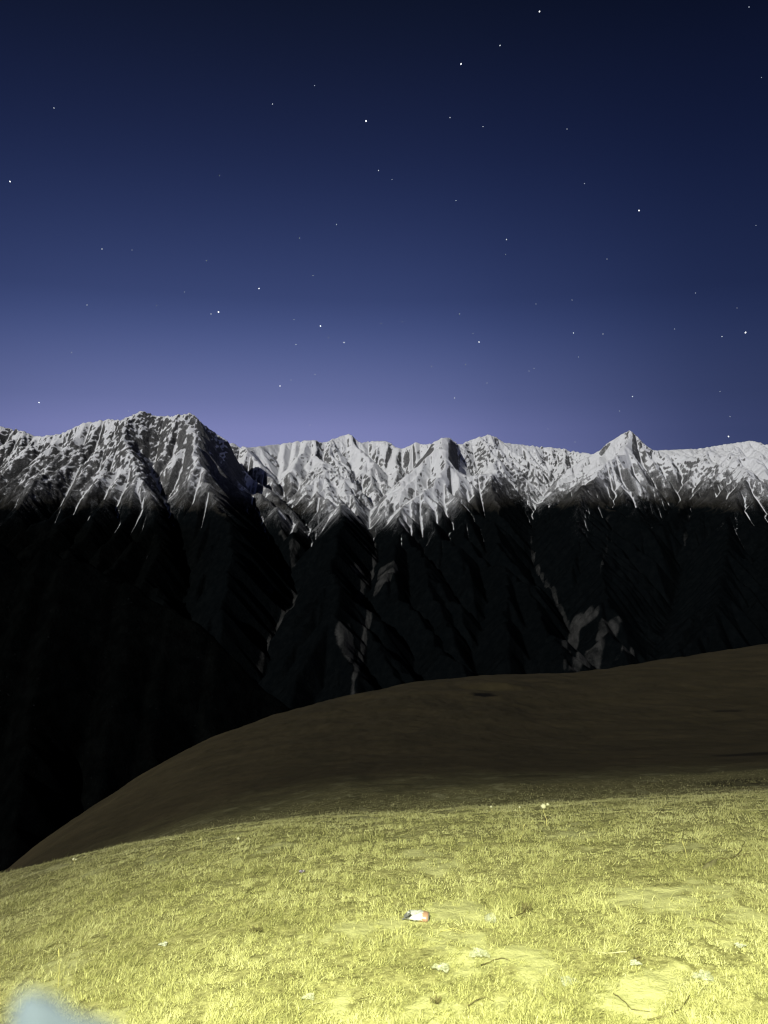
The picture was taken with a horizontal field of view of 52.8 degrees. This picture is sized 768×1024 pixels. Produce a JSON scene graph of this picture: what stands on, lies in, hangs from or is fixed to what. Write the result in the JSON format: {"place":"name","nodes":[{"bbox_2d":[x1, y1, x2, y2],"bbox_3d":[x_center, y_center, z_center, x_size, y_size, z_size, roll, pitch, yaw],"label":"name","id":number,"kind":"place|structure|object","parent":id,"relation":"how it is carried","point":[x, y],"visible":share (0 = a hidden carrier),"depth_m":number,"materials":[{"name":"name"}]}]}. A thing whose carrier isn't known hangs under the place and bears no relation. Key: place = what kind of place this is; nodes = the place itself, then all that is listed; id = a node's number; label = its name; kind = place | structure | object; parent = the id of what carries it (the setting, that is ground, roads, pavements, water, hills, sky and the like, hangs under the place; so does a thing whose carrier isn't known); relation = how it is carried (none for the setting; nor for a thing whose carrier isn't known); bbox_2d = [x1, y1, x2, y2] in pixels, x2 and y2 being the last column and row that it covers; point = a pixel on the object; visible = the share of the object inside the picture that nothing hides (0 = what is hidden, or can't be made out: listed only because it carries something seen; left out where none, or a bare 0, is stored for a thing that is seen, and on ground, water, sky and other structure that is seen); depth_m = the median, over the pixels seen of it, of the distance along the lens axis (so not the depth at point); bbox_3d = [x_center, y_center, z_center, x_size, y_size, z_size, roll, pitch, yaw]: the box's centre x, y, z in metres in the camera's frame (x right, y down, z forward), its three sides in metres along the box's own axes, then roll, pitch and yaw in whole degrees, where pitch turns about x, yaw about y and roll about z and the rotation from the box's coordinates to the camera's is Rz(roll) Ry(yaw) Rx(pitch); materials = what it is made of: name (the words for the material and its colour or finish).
{"place":"outdoors","nodes":[
{"label":"outdoors","id":0,"kind":"place"},
{"bbox_2d":[9,988,110,1023],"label":"rock","id":1,"kind":"object","parent":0,"point":[31,1007],"visible":1,"depth_m":0.09,"materials":[{"name":"grey stone"}]},
{"bbox_2d":[0,544,289,872],"bbox_3d":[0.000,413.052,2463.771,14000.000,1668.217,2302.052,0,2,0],"label":"forested ridge","id":2,"kind":"structure","parent":0,"point":[109,686],"depth_m":2277.93,"materials":[{"name":"black plant"}]},
{"bbox_2d":[0,411,295,682],"bbox_3d":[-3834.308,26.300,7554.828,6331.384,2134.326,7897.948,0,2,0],"label":"mountain","id":3,"kind":"structure","parent":0,"point":[161,510],"depth_m":6480.81,"materials":[{"name":"grey stone"}]},
{"bbox_2d":[0,644,767,1023],"bbox_3d":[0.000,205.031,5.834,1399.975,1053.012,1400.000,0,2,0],"label":"meadow","id":4,"kind":"structure","parent":0,"point":[696,720],"depth_m":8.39,"materials":[{"name":"plant"}]},
{"bbox_2d":[58,949,59,986],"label":"grass stalk","id":5,"kind":"object","parent":4,"relation":"on","point":[59,967],"depth_m":3.49,"materials":[{"name":"plant"}]},
{"bbox_2d":[249,925,262,934],"bbox_3d":[-0.625,2.014,3.736,0.086,0.038,0.084,0,2,0],"label":"withered plant","id":6,"kind":"object","parent":4,"relation":"on","point":[256,929],"visible":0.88,"depth_m":3.74,"materials":[{"name":"brown plant"}]},
{"bbox_2d":[402,909,429,921],"bbox_3d":[0.153,1.939,3.719,0.128,0.043,0.066,3,9,9],"label":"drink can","id":7,"kind":"object","parent":4,"relation":"on","point":[420,915],"visible":1,"depth_m":3.70,"materials":[{"name":"metal"}]},
{"bbox_2d":[430,993,441,1003],"bbox_3d":[0.191,1.809,2.873,0.055,0.030,0.056,0,2,0],"label":"withered plant","id":8,"kind":"object","parent":4,"relation":"on","point":[437,1000],"visible":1,"depth_m":2.88,"materials":[{"name":"brown plant"}]},
{"bbox_2d":[519,901,531,914],"bbox_3d":[0.693,1.932,3.776,0.086,0.045,0.094,0,2,11],"label":"withered plant","id":9,"kind":"object","parent":4,"relation":"on","point":[528,908],"visible":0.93,"depth_m":3.78,"materials":[{"name":"brown plant"}]},
{"bbox_2d":[541,803,548,825],"bbox_3d":[1.254,2.356,6.028,0.069,0.180,0.041,0,2,7],"label":"seed stalk","id":10,"kind":"object","parent":4,"relation":"on","point":[543,805],"visible":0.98,"depth_m":6.02,"materials":[{"name":"plant"}]},
{"bbox_2d":[588,947,626,954],"bbox_3d":[0.927,1.824,3.205,0.149,0.022,0.066,0,2,0],"label":"twig","id":11,"kind":"object","parent":4,"relation":"on","point":[609,952],"visible":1,"depth_m":3.19,"materials":[{"name":"brown wood"}]},
{"bbox_2d":[613,993,649,1011],"bbox_3d":[0.891,1.775,2.800,0.076,0.028,0.151,0,2,-8],"label":"twig","id":12,"kind":"object","parent":4,"relation":"on","point":[627,1004],"visible":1,"depth_m":2.78,"materials":[{"name":"brown wood"}]},
{"bbox_2d":[647,995,689,1020],"bbox_3d":[1.018,1.756,2.725,0.212,0.026,0.039,-1,2,-28],"label":"twig","id":13,"kind":"object","parent":4,"relation":"on","point":[649,1019],"visible":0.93,"depth_m":2.69,"materials":[{"name":"brown wood"}]},
{"bbox_2d":[703,859,716,870],"bbox_3d":[1.816,1.974,4.317,0.152,0.042,0.051,-1,8,-32],"label":"bark slab","id":14,"kind":"object","parent":4,"relation":"on","point":[709,864],"depth_m":4.31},
{"bbox_2d":[702,842,746,864],"bbox_3d":[2.064,2.013,4.525,0.635,0.067,0.155,-2,2,-44],"label":"twig","id":15,"kind":"object","parent":4,"relation":"on","point":[730,858],"visible":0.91,"depth_m":4.46,"materials":[{"name":"brown wood"}]},
{"bbox_2d":[0,0,767,453],"label":"sky","id":16,"kind":"structure","parent":0,"point":[121,121],"materials":[{"name":"blue"}]},
{"bbox_2d":[240,434,571,709],"bbox_3d":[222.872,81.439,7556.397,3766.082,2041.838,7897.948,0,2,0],"label":"mountain","id":17,"kind":"structure","parent":0,"point":[414,562],"depth_m":6312.84,"materials":[{"name":"black stone"}]},
{"bbox_2d":[531,431,767,672],"bbox_3d":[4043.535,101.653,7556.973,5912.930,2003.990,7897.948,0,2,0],"label":"mountain","id":18,"kind":"structure","parent":0,"point":[642,552],"depth_m":6623.16,"materials":[{"name":"black stone"}]}
]}

